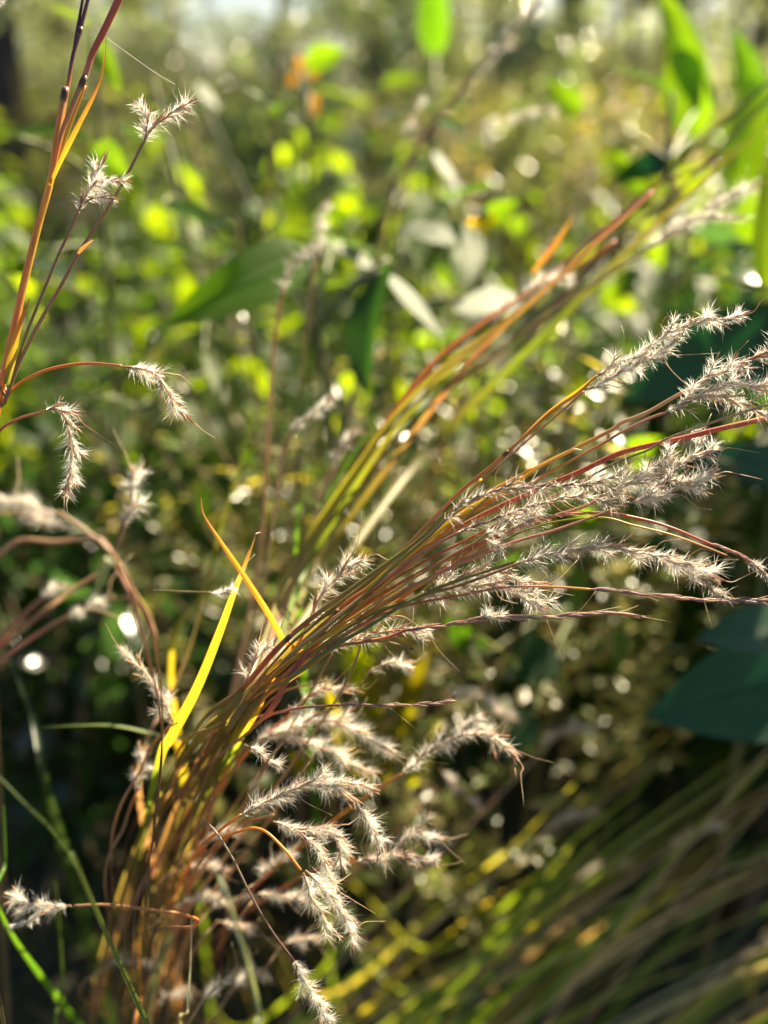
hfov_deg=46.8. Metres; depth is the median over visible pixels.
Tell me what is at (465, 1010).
grass shoot
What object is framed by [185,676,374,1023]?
grass stalk
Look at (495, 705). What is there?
grass stalk
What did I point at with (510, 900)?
grass shoot
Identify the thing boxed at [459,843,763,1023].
grass shoot
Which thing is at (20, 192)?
leafy plant
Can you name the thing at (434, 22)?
broad leaf plant
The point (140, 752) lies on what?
grass stalk
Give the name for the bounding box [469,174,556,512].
leafy plant
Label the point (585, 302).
leafy plant
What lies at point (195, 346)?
leafy plant
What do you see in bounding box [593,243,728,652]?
leafy plant
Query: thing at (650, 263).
leafy plant
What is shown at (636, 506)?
wildflower
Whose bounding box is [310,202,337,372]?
leafy plant
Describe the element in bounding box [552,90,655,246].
shrub
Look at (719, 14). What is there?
shrub
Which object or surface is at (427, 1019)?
grass shoot
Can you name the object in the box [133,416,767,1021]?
grass stalk
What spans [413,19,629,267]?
shrub
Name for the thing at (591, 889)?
grass shoot
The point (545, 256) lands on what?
grass stalk
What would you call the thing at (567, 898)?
grass stalk
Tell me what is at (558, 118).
dry wildflower
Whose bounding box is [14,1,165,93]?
tree
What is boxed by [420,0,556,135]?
tree
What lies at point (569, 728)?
grass stalk
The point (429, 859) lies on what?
grass stalk
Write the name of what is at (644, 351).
grass stalk
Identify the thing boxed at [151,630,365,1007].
grass stalk
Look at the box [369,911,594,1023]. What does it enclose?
grass stalk
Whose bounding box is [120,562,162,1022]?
grass stalk
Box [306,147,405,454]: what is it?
leafy plant
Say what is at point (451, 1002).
grass shoot
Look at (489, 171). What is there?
leafy plant
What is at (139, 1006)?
grass shoot
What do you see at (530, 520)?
grass stalk
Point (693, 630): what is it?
leafy plant
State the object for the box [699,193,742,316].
leafy plant
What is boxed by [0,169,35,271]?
leafy plant
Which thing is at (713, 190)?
dry wildflower
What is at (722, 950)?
grass shoot
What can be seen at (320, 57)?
broad leaf plant
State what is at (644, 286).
leafy plant
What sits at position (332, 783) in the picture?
grass stalk
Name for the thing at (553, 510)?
wildflower
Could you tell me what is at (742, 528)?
leafy plant
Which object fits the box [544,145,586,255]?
wildflower
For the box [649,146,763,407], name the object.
leafy plant
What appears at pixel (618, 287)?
leafy plant
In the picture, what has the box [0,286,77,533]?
leafy plant
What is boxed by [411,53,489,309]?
dry wildflower
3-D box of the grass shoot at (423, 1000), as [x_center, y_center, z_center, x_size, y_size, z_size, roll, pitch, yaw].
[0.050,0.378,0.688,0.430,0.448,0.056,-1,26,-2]
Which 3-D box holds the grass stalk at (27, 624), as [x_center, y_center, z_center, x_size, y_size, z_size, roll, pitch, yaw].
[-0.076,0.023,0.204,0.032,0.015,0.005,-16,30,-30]
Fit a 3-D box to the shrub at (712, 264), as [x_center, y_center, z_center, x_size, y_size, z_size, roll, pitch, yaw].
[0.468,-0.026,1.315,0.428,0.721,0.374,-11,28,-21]
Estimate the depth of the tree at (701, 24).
12.60 m
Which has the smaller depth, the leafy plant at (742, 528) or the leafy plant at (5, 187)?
the leafy plant at (742, 528)
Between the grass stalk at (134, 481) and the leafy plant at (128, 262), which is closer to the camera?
the grass stalk at (134, 481)
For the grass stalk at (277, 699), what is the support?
on the ground at (34, 872)
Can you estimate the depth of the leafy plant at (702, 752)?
1.00 m
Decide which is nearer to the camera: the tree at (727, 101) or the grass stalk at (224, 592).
the grass stalk at (224, 592)
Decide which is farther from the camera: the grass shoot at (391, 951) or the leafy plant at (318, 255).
the leafy plant at (318, 255)
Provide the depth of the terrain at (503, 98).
107.67 m
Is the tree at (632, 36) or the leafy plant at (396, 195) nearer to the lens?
the leafy plant at (396, 195)
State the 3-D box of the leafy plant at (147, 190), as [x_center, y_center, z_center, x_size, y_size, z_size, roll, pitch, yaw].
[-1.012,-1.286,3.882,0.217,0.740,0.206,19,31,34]
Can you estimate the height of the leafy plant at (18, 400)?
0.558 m
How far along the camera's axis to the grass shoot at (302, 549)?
0.38 m
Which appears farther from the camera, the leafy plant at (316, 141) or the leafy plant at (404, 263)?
the leafy plant at (316, 141)
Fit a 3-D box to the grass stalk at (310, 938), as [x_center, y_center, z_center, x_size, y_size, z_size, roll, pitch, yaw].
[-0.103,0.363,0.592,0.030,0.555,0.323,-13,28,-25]
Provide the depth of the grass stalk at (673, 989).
0.60 m
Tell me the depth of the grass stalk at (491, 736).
0.32 m
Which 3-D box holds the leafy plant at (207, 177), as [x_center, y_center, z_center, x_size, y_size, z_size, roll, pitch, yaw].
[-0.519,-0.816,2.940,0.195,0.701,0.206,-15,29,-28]
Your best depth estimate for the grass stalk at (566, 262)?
0.40 m
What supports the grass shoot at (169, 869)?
on the ground at (34, 872)
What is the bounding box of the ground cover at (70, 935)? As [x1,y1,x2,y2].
[0,195,767,1023]
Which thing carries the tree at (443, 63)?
on the ground at (34, 872)
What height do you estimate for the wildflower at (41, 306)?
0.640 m
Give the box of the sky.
[15,0,767,90]
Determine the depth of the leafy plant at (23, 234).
3.65 m
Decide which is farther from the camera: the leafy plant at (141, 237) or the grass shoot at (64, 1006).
the leafy plant at (141, 237)
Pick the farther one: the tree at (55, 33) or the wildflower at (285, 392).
the tree at (55, 33)
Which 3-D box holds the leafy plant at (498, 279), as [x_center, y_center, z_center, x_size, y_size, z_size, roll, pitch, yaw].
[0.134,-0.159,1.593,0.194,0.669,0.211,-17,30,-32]
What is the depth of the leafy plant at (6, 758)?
1.04 m
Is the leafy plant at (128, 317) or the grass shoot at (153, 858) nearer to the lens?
the grass shoot at (153, 858)
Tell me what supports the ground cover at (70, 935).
on the ground at (34, 872)
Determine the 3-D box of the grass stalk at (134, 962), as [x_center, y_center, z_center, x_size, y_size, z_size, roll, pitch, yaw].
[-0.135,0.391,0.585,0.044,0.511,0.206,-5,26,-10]
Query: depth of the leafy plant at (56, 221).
3.75 m
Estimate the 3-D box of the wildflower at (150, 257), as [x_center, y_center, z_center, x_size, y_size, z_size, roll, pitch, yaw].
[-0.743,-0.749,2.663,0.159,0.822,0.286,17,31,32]
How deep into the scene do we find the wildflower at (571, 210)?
2.95 m
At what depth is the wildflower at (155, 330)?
1.16 m
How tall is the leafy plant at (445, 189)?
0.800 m
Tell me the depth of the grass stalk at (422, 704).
0.27 m
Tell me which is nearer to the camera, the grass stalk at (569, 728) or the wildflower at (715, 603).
the grass stalk at (569, 728)
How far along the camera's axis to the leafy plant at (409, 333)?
0.99 m
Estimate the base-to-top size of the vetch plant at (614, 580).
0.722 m
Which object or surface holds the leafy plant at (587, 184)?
on the ground at (34, 872)
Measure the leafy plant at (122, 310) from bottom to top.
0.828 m
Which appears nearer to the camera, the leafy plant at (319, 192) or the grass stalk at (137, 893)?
the grass stalk at (137, 893)
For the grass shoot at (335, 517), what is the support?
on the ground at (34, 872)
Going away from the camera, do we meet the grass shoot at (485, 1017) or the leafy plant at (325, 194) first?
the grass shoot at (485, 1017)
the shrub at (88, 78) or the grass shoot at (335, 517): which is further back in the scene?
the shrub at (88, 78)
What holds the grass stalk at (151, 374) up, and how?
on the ground at (34, 872)
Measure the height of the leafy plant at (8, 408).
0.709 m
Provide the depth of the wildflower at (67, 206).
3.91 m
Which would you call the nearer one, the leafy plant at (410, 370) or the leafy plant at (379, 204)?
the leafy plant at (410, 370)
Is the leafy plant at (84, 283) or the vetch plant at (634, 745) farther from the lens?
the leafy plant at (84, 283)
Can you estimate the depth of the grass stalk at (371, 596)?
0.27 m
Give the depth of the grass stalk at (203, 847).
0.37 m
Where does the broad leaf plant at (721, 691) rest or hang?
on the ground at (34, 872)
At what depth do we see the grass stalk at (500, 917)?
0.71 m
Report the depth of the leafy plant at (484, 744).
1.15 m
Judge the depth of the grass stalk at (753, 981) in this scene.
0.72 m
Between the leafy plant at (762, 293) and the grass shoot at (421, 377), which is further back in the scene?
the leafy plant at (762, 293)
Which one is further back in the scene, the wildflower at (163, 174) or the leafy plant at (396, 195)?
the wildflower at (163, 174)
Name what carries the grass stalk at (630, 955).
on the ground at (34, 872)
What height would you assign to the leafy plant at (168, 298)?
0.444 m
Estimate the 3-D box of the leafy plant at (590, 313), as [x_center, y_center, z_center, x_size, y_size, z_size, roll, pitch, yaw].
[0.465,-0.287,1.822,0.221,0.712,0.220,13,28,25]
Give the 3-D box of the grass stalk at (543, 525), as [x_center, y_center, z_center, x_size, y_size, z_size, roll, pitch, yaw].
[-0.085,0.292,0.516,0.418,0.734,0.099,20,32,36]
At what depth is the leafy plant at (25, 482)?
1.24 m
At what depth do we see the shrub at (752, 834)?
0.93 m
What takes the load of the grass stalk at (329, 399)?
on the ground at (34, 872)
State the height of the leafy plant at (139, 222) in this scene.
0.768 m
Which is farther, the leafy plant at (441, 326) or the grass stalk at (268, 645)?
the leafy plant at (441, 326)
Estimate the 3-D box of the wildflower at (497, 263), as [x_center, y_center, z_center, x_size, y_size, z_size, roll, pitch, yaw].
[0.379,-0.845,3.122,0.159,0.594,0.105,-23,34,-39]
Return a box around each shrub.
[0,470,161,890]
[0,492,31,783]
[14,0,101,225]
[14,1,156,164]
[17,0,99,187]
[17,428,289,734]
[42,0,219,196]
[103,0,400,247]
[148,540,397,843]
[191,38,338,195]
[334,484,570,812]
[344,0,610,277]
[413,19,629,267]
[528,0,728,170]
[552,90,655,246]
[566,42,666,200]
[601,221,767,597]
[622,0,767,254]
[632,247,767,655]
[694,0,767,182]
[695,386,767,929]
[723,0,767,71]
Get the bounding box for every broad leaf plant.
[0,6,166,895]
[86,128,353,919]
[166,228,521,1000]
[193,82,612,859]
[288,43,344,603]
[288,617,441,929]
[389,0,464,832]
[445,436,701,918]
[456,199,517,805]
[547,0,767,864]
[581,301,767,1020]
[646,602,767,742]
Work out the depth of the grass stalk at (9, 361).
0.27 m
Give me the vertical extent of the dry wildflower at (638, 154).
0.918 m
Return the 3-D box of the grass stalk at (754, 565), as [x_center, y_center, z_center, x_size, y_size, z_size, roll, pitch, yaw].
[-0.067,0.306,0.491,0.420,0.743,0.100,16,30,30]
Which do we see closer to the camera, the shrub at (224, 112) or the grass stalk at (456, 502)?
the grass stalk at (456, 502)
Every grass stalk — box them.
[0,32,106,1023]
[0,90,198,1023]
[0,151,133,1023]
[0,361,214,1014]
[0,397,111,1023]
[0,456,162,1023]
[0,536,161,1023]
[0,554,147,1023]
[0,572,97,648]
[0,577,93,1023]
[3,881,198,1023]
[51,0,122,182]
[57,85,85,161]
[63,0,89,120]
[65,692,455,1023]
[73,0,83,46]
[75,640,413,1023]
[79,940,167,1021]
[83,478,481,1023]
[85,466,532,1023]
[87,533,767,1023]
[89,679,326,1023]
[93,737,206,1023]
[95,413,757,1023]
[103,741,153,999]
[104,583,373,1023]
[105,623,177,997]
[106,616,278,1021]
[112,428,162,1016]
[114,706,340,1023]
[117,591,669,1023]
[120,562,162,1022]
[121,435,648,1023]
[124,780,192,1023]
[126,642,310,1023]
[129,827,377,1023]
[130,297,766,1023]
[131,821,339,1023]
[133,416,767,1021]
[137,426,759,1023]
[137,585,767,1021]
[138,511,767,1023]
[139,960,204,1023]
[141,625,343,1023]
[142,468,560,989]
[145,425,366,1023]
[146,264,581,1023]
[147,873,226,1021]
[148,190,653,1019]
[148,748,394,990]
[149,245,310,1021]
[149,393,336,1023]
[150,706,292,1023]
[150,816,243,972]
[151,542,500,1023]
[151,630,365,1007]
[152,527,573,1023]
[153,557,251,598]
[154,449,518,970]
[154,456,642,1018]
[156,849,239,1019]
[158,561,513,1023]
[161,403,767,1018]
[161,802,466,1023]
[163,919,278,1023]
[165,365,767,1023]
[166,331,767,1018]
[166,651,425,1023]
[167,599,459,1014]
[169,517,726,1022]
[170,513,389,1020]
[177,216,616,1022]
[181,391,584,1012]
[182,892,261,1011]
[184,814,373,1022]
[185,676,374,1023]
[185,738,290,995]
[187,945,236,1023]
[189,885,336,1018]
[194,698,427,1022]
[197,703,553,1023]
[199,829,306,1023]
[205,166,766,992]
[208,948,271,1023]
[221,923,335,1023]
[276,189,338,933]
[283,715,601,1023]
[293,81,767,966]
[294,0,542,967]
[306,764,655,1023]
[311,685,521,1006]
[316,97,767,964]
[316,149,735,949]
[321,851,632,1023]
[323,91,427,589]
[323,855,767,1023]
[337,797,610,1023]
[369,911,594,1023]
[392,102,568,853]
[476,810,729,1002]
[544,749,767,1023]
[548,852,767,1023]
[554,889,580,908]
[582,799,767,1023]
[612,946,767,1023]
[660,935,767,1023]
[715,996,767,1023]
[724,998,767,1023]
[734,973,767,992]
[747,1009,767,1023]
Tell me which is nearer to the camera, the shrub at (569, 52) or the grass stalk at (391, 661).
the grass stalk at (391, 661)
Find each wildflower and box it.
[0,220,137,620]
[0,229,54,410]
[0,255,142,770]
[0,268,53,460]
[0,280,45,493]
[1,161,49,380]
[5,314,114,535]
[62,177,93,299]
[86,239,202,537]
[87,114,168,385]
[104,477,215,800]
[113,102,208,355]
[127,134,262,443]
[138,137,186,248]
[142,3,438,892]
[142,161,167,270]
[161,222,386,545]
[183,260,306,562]
[197,181,236,268]
[230,198,272,241]
[236,182,271,305]
[237,244,454,672]
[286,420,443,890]
[299,387,441,701]
[309,356,343,454]
[335,157,362,282]
[380,17,544,411]
[384,145,406,320]
[391,599,492,828]
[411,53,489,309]
[412,18,520,358]
[413,51,511,296]
[428,285,504,466]
[437,418,489,522]
[440,337,556,815]
[444,350,565,774]
[445,138,472,211]
[482,188,518,347]
[500,353,647,683]
[506,180,536,275]
[517,186,536,262]
[517,316,691,678]
[528,82,646,370]
[531,0,673,331]
[534,70,619,314]
[541,167,610,360]
[542,28,621,369]
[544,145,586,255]
[557,78,616,331]
[564,34,667,400]
[581,402,694,601]
[582,71,686,297]
[594,92,663,229]
[606,110,676,268]
[620,469,756,779]
[644,431,766,766]
[655,103,737,317]
[685,43,724,272]
[703,154,767,265]
[710,416,766,786]
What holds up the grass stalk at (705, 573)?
on the ground at (34, 872)
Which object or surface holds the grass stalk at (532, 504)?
on the ground at (34, 872)
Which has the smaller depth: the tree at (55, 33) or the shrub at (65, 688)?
the shrub at (65, 688)
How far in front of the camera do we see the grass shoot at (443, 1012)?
0.61 m
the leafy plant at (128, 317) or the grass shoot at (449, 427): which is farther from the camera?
the leafy plant at (128, 317)
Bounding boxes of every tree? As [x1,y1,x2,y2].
[0,0,357,270]
[13,0,221,170]
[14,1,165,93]
[15,0,186,119]
[79,0,250,131]
[175,0,362,124]
[230,0,396,177]
[233,0,522,155]
[325,1,464,133]
[381,0,586,185]
[395,0,602,142]
[406,0,754,177]
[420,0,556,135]
[499,0,723,143]
[506,0,712,122]
[625,0,755,125]
[692,0,767,88]
[712,0,755,105]
[712,77,736,125]
[744,0,767,68]
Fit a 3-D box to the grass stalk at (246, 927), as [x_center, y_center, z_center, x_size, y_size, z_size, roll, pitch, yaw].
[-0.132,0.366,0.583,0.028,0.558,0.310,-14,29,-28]
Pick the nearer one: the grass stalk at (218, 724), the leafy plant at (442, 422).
the grass stalk at (218, 724)
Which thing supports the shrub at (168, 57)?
on the ground at (34, 872)
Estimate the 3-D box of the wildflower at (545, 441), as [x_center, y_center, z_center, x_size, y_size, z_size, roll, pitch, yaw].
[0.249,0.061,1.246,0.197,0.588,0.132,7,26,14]
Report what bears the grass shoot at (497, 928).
on the ground at (34, 872)
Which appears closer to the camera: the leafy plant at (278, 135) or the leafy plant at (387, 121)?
the leafy plant at (387, 121)
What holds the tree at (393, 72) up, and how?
on the ground at (34, 872)
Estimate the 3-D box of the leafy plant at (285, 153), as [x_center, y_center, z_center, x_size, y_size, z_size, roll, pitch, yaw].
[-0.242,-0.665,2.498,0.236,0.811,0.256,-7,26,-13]
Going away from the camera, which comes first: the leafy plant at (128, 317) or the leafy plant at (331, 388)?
the leafy plant at (331, 388)
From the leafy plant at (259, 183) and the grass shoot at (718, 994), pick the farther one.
the leafy plant at (259, 183)
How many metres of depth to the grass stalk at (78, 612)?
0.20 m
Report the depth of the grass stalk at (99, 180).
0.27 m
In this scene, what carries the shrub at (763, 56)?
on the ground at (34, 872)
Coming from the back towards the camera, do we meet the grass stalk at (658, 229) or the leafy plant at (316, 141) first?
the leafy plant at (316, 141)
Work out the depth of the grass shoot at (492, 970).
0.65 m
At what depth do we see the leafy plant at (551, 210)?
3.81 m
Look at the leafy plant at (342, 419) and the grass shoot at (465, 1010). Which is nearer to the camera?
the grass shoot at (465, 1010)
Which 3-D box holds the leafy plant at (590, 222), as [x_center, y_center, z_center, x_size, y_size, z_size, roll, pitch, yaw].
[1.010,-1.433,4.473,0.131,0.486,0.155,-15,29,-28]
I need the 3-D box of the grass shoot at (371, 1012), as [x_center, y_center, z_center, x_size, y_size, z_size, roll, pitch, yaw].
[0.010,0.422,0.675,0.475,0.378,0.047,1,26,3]
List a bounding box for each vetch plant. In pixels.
[71,334,347,970]
[154,367,490,1023]
[227,338,601,1017]
[233,343,592,1016]
[275,319,582,1004]
[316,371,708,1013]
[456,359,741,1022]
[498,287,761,951]
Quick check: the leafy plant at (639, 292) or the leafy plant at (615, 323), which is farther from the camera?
the leafy plant at (639, 292)
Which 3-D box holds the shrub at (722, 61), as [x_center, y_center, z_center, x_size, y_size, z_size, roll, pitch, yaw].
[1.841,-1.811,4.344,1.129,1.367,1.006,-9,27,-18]
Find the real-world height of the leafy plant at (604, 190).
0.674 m
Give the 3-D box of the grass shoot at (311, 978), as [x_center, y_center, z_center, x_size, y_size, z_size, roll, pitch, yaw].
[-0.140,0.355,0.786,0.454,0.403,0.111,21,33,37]
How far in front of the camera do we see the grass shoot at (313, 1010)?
0.72 m
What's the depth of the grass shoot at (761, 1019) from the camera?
0.56 m
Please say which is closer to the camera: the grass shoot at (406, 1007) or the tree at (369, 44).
the grass shoot at (406, 1007)
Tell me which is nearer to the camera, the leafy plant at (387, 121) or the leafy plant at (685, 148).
the leafy plant at (685, 148)
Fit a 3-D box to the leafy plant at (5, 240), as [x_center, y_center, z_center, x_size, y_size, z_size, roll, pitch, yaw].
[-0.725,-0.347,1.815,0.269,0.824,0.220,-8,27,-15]
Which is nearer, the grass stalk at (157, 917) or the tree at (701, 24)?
the grass stalk at (157, 917)
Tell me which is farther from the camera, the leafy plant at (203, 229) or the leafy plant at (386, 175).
the leafy plant at (386, 175)
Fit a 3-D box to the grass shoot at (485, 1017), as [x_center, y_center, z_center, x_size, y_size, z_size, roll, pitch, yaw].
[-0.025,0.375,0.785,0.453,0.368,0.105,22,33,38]
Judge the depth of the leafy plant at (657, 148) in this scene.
4.76 m
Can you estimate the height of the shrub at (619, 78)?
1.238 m
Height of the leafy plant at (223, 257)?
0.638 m
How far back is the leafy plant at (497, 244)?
4.76 m
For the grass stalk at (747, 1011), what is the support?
on the ground at (34, 872)
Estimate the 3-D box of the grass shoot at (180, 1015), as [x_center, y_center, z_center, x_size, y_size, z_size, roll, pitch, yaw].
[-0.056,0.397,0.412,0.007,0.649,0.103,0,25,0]
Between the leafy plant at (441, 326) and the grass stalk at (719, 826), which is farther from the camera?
the leafy plant at (441, 326)
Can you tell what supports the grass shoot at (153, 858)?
on the ground at (34, 872)
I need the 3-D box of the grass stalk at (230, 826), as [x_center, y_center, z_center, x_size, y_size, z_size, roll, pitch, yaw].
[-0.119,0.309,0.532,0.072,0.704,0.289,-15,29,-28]
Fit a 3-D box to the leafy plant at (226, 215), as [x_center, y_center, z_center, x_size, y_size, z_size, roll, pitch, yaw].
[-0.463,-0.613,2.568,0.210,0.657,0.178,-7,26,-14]
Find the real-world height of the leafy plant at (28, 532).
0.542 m
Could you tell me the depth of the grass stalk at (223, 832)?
0.36 m
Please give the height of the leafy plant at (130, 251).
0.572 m
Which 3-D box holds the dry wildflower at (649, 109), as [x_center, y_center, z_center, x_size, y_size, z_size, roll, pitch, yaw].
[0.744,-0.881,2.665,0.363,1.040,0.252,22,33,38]
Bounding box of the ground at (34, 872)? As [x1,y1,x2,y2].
[0,106,767,1023]
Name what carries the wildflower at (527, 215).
on the ground at (34, 872)
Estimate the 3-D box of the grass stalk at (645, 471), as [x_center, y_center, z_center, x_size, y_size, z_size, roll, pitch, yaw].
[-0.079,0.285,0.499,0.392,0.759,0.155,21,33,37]
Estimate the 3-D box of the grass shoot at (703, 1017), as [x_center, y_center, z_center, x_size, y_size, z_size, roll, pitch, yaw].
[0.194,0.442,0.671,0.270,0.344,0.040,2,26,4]
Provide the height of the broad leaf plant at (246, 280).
0.786 m
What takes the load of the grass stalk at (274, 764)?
on the ground at (34, 872)
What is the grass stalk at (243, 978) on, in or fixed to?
on the ground at (34, 872)
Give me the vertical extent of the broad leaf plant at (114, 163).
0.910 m
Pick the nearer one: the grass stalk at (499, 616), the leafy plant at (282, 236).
the grass stalk at (499, 616)
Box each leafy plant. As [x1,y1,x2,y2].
[0,124,52,359]
[0,133,105,471]
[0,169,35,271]
[0,182,25,398]
[0,190,63,405]
[0,218,44,477]
[0,227,100,680]
[0,286,30,565]
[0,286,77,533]
[0,303,158,804]
[0,306,35,461]
[0,306,91,584]
[0,425,42,604]
[0,433,114,726]
[0,471,31,829]
[1,272,28,357]
[1,274,26,398]
[3,174,47,311]
[3,352,78,623]
[4,527,29,580]
[6,384,67,445]
[11,160,69,276]
[25,170,51,258]
[27,317,216,809]
[33,191,89,305]
[33,299,182,760]
[45,215,131,557]
[50,192,91,265]
[60,124,166,512]
[90,233,136,352]
[91,244,172,473]
[96,215,195,595]
[102,112,174,370]
[107,135,166,400]
[115,125,259,550]
[117,158,145,264]
[123,108,181,322]
[123,127,173,291]
[123,294,279,776]
[127,123,159,319]
[133,168,167,255]
[137,124,253,401]
[150,277,202,504]
[151,264,207,377]
[152,222,273,536]
[152,233,189,383]
[155,266,335,800]
[158,186,246,450]
[170,122,213,260]
[172,118,195,235]
[184,308,274,644]
[190,140,216,228]
[194,153,264,341]
[194,171,220,278]
[194,202,243,440]
[199,181,254,352]
[205,238,310,662]
[223,154,254,255]
[224,193,347,526]
[240,167,279,240]
[248,156,299,377]
[248,163,278,311]
[252,154,317,390]
[254,358,312,513]
[256,166,391,605]
[256,194,311,454]
[258,96,286,196]
[265,119,330,396]
[271,179,320,417]
[277,339,355,577]
[280,94,359,396]
[282,276,348,472]
[284,195,333,297]
[290,73,428,533]
[303,462,460,825]
[305,131,334,289]
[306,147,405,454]
[308,332,366,476]
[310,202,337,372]
[313,156,332,221]
[314,157,331,277]
[316,189,334,254]
[317,228,400,511]
[318,135,384,342]
[318,140,340,207]
[325,313,418,664]
[335,179,408,478]
[341,150,358,196]
[346,141,463,498]
[348,131,441,508]
[355,166,376,225]
[361,112,413,314]
[364,175,389,242]
[368,107,393,241]
[370,294,489,702]
[379,218,422,474]
[385,180,423,350]
[388,256,421,343]
[389,133,474,409]
[399,126,442,261]
[408,266,461,469]
[410,326,494,609]
[412,174,462,349]
[412,315,501,750]
[413,258,513,573]
[415,102,446,252]
[432,356,549,780]
[439,138,492,344]
[466,109,508,237]
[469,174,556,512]
[471,450,558,794]
[488,195,511,252]
[489,243,563,386]
[491,333,591,601]
[493,127,527,259]
[497,295,556,517]
[504,307,592,641]
[508,180,608,448]
[526,118,664,546]
[529,254,623,431]
[530,111,585,293]
[537,304,675,654]
[538,219,689,650]
[550,259,721,705]
[554,207,609,471]
[556,521,721,797]
[561,189,643,493]
[565,242,649,370]
[568,181,636,364]
[569,128,598,268]
[573,184,593,267]
[574,380,767,797]
[577,201,655,433]
[588,234,648,422]
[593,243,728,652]
[606,334,642,427]
[609,264,679,431]
[615,180,678,366]
[622,143,659,267]
[622,406,653,518]
[629,115,666,239]
[638,127,733,428]
[641,204,695,340]
[643,399,767,836]
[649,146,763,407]
[653,142,721,290]
[655,155,720,306]
[655,190,700,291]
[664,510,759,673]
[674,120,713,235]
[674,190,722,303]
[676,247,720,312]
[687,166,726,295]
[688,429,767,763]
[697,244,767,555]
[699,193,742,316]
[709,755,726,783]
[723,252,751,305]
[733,517,762,596]
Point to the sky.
(266, 7)
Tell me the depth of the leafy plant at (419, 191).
2.33 m
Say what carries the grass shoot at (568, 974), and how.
on the ground at (34, 872)
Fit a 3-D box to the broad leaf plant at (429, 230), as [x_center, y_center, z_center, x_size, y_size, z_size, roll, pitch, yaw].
[-0.002,0.048,0.891,0.462,0.868,0.378,5,26,10]
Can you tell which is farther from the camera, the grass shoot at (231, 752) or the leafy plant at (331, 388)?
the leafy plant at (331, 388)
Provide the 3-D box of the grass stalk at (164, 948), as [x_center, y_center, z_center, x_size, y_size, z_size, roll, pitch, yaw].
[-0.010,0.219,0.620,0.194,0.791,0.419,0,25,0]
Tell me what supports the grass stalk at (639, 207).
on the ground at (34, 872)
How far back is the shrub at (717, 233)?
1.16 m
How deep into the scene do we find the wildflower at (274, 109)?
0.74 m
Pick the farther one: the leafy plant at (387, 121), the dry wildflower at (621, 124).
the leafy plant at (387, 121)
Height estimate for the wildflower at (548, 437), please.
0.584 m
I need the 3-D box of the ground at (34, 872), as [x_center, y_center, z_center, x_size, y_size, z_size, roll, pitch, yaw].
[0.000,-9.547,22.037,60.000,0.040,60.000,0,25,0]
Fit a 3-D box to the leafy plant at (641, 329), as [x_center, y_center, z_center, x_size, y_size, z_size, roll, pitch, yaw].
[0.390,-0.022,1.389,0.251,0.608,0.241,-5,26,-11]
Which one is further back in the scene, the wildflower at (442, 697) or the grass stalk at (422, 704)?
the wildflower at (442, 697)
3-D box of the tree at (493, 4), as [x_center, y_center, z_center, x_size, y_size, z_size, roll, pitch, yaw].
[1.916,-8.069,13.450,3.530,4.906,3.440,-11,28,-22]
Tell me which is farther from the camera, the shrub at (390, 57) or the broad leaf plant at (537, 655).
the shrub at (390, 57)
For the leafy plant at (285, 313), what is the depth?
1.33 m
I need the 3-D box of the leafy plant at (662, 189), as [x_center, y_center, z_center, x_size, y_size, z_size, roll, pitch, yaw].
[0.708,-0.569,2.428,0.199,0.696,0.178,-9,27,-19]
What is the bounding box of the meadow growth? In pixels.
[0,37,766,289]
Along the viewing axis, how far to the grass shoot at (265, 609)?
0.27 m
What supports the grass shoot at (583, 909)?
on the ground at (34, 872)
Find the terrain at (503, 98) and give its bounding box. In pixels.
[38,91,717,106]
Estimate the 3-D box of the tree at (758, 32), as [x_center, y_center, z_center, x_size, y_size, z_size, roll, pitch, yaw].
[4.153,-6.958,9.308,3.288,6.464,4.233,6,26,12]
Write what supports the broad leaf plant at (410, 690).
on the ground at (34, 872)
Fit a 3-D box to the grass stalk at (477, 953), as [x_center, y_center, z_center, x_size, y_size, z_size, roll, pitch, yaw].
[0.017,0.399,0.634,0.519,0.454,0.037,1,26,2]
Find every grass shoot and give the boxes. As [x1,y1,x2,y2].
[0,633,116,1023]
[0,776,149,1023]
[0,806,81,1023]
[42,724,234,1023]
[53,880,63,1023]
[76,319,504,1023]
[88,498,302,1023]
[90,532,260,1023]
[121,277,550,1023]
[123,123,767,1023]
[128,448,580,1017]
[133,911,145,1023]
[137,597,203,1023]
[144,343,480,1010]
[152,641,296,1023]
[154,838,480,1023]
[156,188,656,964]
[169,417,252,1023]
[179,919,191,1023]
[189,880,530,1017]
[216,718,646,997]
[217,875,262,1023]
[222,912,592,1023]
[233,896,566,1023]
[253,896,642,1023]
[255,806,646,992]
[276,759,670,951]
[293,811,613,1023]
[295,435,365,1023]
[310,727,674,1023]
[333,856,721,1023]
[341,873,748,1023]
[384,848,647,1023]
[390,758,766,1023]
[391,743,754,1023]
[397,918,670,1023]
[411,755,760,1023]
[426,797,767,1023]
[427,924,618,1023]
[429,875,632,1023]
[431,832,607,1023]
[443,783,758,991]
[445,788,767,1023]
[450,809,682,1023]
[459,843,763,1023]
[460,790,610,1022]
[486,860,690,1023]
[495,872,717,1023]
[500,801,764,1023]
[511,865,767,1023]
[522,758,767,1023]
[538,876,767,1015]
[551,954,729,1023]
[563,905,766,1023]
[598,843,767,1023]
[628,962,767,1023]
[643,905,767,1023]
[667,949,767,1023]
[680,954,767,1023]
[690,974,767,1023]
[749,1013,767,1023]
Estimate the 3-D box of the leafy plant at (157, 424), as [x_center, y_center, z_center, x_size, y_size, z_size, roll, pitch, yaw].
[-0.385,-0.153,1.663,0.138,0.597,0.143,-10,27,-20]
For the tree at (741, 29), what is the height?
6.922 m

